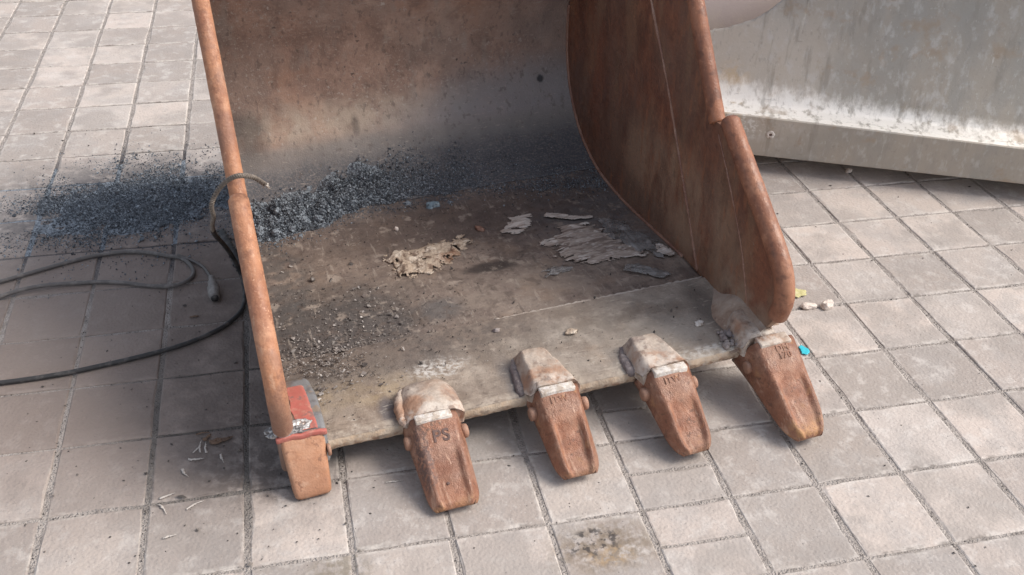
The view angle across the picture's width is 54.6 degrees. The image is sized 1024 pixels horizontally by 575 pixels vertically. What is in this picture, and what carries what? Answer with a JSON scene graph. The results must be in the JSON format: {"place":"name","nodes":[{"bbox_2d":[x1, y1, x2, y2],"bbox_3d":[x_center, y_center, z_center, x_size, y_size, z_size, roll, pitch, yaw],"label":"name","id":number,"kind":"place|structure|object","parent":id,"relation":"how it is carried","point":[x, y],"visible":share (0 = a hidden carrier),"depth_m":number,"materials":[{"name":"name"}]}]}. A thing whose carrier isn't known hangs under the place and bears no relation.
{"place":"outdoors","nodes":[
{"label":"outdoors","id":0,"kind":"place"},
{"bbox_2d":[0,0,1023,574],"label":"pavement","id":1,"kind":"structure","parent":0,"point":[936,414],"depth_m":2.30,"materials":[{"name":"grey tile"}]},
{"bbox_2d":[0,250,195,298],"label":"grey cable","id":2,"kind":"object","parent":1,"relation":"on","point":[86,282],"visible":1,"depth_m":2.69,"materials":[{"name":"grey rubber"}]},
{"bbox_2d":[0,129,234,297],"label":"spilled grit","id":3,"kind":"object","parent":1,"relation":"on","point":[116,206],"visible":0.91,"depth_m":3.03,"materials":[{"name":"grey gravel"}]},
{"bbox_2d":[0,230,246,384],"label":"black cable","id":4,"kind":"object","parent":1,"relation":"on","point":[216,236],"visible":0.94,"depth_m":2.43,"materials":[{"name":"rubber"}]},
{"bbox_2d":[177,254,220,301],"bbox_3d":[-0.850,-0.037,2.720,0.049,0.033,0.267,-20,40,-29],"label":"cable plug","id":5,"kind":"object","parent":1,"relation":"on","point":[213,291],"visible":1,"depth_m":2.65,"materials":[{"name":"plastic"}]},
{"bbox_2d":[209,436,232,444],"bbox_3d":[-0.644,0.337,2.200,0.052,0.005,0.021,-9,36,-16],"label":"litter flake","id":6,"kind":"object","parent":1,"relation":"on","point":[217,440],"visible":1,"depth_m":2.20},
{"bbox_2d":[217,228,239,270],"bbox_3d":[-0.809,-0.110,2.849,0.034,0.007,0.252,-16,38,-24],"label":"rubber strap","id":7,"kind":"object","parent":1,"relation":"on","point":[223,235],"visible":0.59,"depth_m":2.88,"materials":[{"name":"grey rubber"}]},
{"bbox_2d":[191,0,823,512],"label":"excavator bucket","id":8,"kind":"object","parent":1,"relation":"on","point":[623,98],"visible":0.94,"depth_m":2.60,"materials":[{"name":"metal"}]},
{"bbox_2d":[209,173,269,232],"bbox_3d":[-0.611,-0.173,2.116,0.257,0.267,0.111,23,39,28],"label":"wire rope","id":9,"kind":"object","parent":8,"relation":"hanging from","point":[226,181],"visible":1,"depth_m":2.03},
{"bbox_2d":[274,258,487,403],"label":"small gravel","id":10,"kind":"object","parent":8,"relation":"on","point":[329,359],"visible":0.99,"depth_m":2.33,"materials":[{"name":"grey gravel"}]},
{"bbox_2d":[403,200,410,204],"bbox_3d":[-0.317,-0.255,3.015,0.031,0.019,0.020,-6,35,-11],"label":"slag chunk","id":11,"kind":"object","parent":8,"relation":"on","point":[407,202],"visible":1,"depth_m":3.01,"materials":[{"name":"grey stone"}]},
{"bbox_2d":[382,234,472,278],"bbox_3d":[-0.222,-0.089,2.745,0.266,0.035,0.204,-11,36,-14],"label":"dried mud patch","id":12,"kind":"object","parent":8,"relation":"in","point":[413,261],"visible":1,"depth_m":2.73,"materials":[{"name":"beige soil"}]},
{"bbox_2d":[426,201,439,208],"bbox_3d":[-0.239,-0.248,3.003,0.048,0.024,0.024,-14,37,-23],"label":"slag chunk","id":13,"kind":"object","parent":8,"relation":"on","point":[431,204],"visible":1,"depth_m":2.99,"materials":[{"name":"stone"}]},
{"bbox_2d":[250,131,616,255],"bbox_3d":[-0.261,-0.318,3.038,1.118,0.168,0.394,-9,36,-16],"label":"slag grit","id":14,"kind":"object","parent":8,"relation":"in","point":[326,203],"visible":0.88,"depth_m":3.01,"materials":[{"name":"grey gravel"}]},
{"bbox_2d":[475,225,484,231],"bbox_3d":[-0.095,-0.172,2.890,0.025,0.008,0.042,-25,42,-34],"label":"rust flake","id":15,"kind":"object","parent":8,"relation":"on","point":[479,228],"visible":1,"depth_m":2.88,"materials":[{"name":"brown metal"}]},
{"bbox_2d":[264,181,711,423],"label":"floor crumbs","id":16,"kind":"object","parent":8,"relation":"on","point":[421,363],"visible":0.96,"depth_m":2.53,"materials":[{"name":"grey gravel"}]},
{"bbox_2d":[500,213,531,233],"bbox_3d":[0.018,-0.188,2.905,0.081,0.012,0.144,10,35,11],"label":"paper scrap","id":17,"kind":"object","parent":8,"relation":"on","point":[523,221],"visible":1,"depth_m":2.90,"materials":[{"name":"grey paper"}]},
{"bbox_2d":[541,265,572,275],"bbox_3d":[0.118,-0.047,2.644,0.093,0.008,0.047,-14,37,-22],"label":"plastic film","id":18,"kind":"object","parent":8,"relation":"on","point":[554,273],"visible":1,"depth_m":2.63,"materials":[{"name":"grey plastic"}]},
{"bbox_2d":[544,212,592,218],"bbox_3d":[0.166,-0.210,2.926,0.146,0.013,0.039,9,35,9],"label":"paper strip","id":19,"kind":"object","parent":8,"relation":"on","point":[558,215],"visible":1,"depth_m":2.93,"materials":[{"name":"grey paper"}]},
{"bbox_2d":[565,328,577,334],"bbox_3d":[0.143,0.106,2.389,0.033,0.014,0.024,4,34,2],"label":"mud clod","id":20,"kind":"object","parent":8,"relation":"on","point":[569,331],"visible":1,"depth_m":2.38,"materials":[{"name":"beige soil"}]},
{"bbox_2d":[537,222,649,263],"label":"dried mud flakes","id":21,"kind":"object","parent":8,"relation":"on","point":[597,246],"visible":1,"depth_m":2.75,"materials":[{"name":"grey soil"}]},
{"bbox_2d":[598,217,665,257],"bbox_3d":[0.337,-0.145,2.799,0.125,0.037,0.304,-11,36,-14],"label":"plastic film","id":22,"kind":"object","parent":8,"relation":"on","point":[629,239],"visible":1,"depth_m":2.77,"materials":[{"name":"grey plastic"}]},
{"bbox_2d":[623,263,670,277],"bbox_3d":[0.358,-0.046,2.621,0.127,0.010,0.053,13,35,15],"label":"paper strip","id":23,"kind":"object","parent":8,"relation":"on","point":[654,272],"visible":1,"depth_m":2.61,"materials":[{"name":"grey paper"}]},
{"bbox_2d":[655,243,674,255],"bbox_3d":[0.411,-0.103,2.709,0.041,0.013,0.080,-11,36,-14],"label":"paper scrap","id":24,"kind":"object","parent":8,"relation":"on","point":[664,249],"visible":1,"depth_m":2.70,"materials":[{"name":"grey paper"}]},
{"bbox_2d":[7,129,1012,567],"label":"pavement crumbs","id":25,"kind":"object","parent":1,"relation":"on","point":[265,437],"visible":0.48,"depth_m":2.13,"materials":[{"name":"grey stone"}]},
{"bbox_2d":[2,124,1018,573],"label":"joint grit","id":26,"kind":"object","parent":1,"relation":"on","point":[524,458],"visible":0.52,"depth_m":2.26,"materials":[{"name":"grey gravel"}]},
{"bbox_2d":[795,288,806,297],"bbox_3d":[0.789,0.015,2.753,0.060,0.004,0.044,-6,35,-11],"label":"fallen leaf","id":27,"kind":"object","parent":1,"relation":"on","point":[799,293],"visible":0.65,"depth_m":2.75,"materials":[{"name":"yellow plant"}]},
{"bbox_2d":[799,345,809,354],"bbox_3d":[0.747,0.159,2.540,0.025,0.002,0.041,-6,35,-11],"label":"paint flake","id":28,"kind":"object","parent":1,"relation":"on","point":[804,350],"visible":1,"depth_m":2.54,"materials":[{"name":"blue paint"}]},
{"bbox_2d":[800,302,816,309],"bbox_3d":[0.806,0.051,2.702,0.046,0.017,0.024,-1,34,-4],"label":"pale stone","id":29,"kind":"object","parent":1,"relation":"on","point":[807,306],"visible":1,"depth_m":2.69,"materials":[{"name":"white stone"}]},
{"bbox_2d":[820,299,833,309],"bbox_3d":[0.859,0.049,2.705,0.038,0.025,0.026,-16,38,-25],"label":"pale stone","id":30,"kind":"object","parent":1,"relation":"on","point":[827,304],"visible":1,"depth_m":2.70,"materials":[{"name":"white stone"}]},
{"bbox_2d":[705,0,1023,183],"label":"steel bucket","id":31,"kind":"object","parent":1,"relation":"on","point":[935,87],"visible":0.72,"depth_m":3.25,"materials":[{"name":"silver metal"}]},
{"bbox_2d":[695,320,703,326],"bbox_3d":[0.455,0.087,2.411,0.027,0.009,0.020,-13,37,-21],"label":"mud clod","id":32,"kind":"object","parent":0,"point":[698,323],"visible":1,"depth_m":2.41,"materials":[{"name":"grey soil"}]}
]}

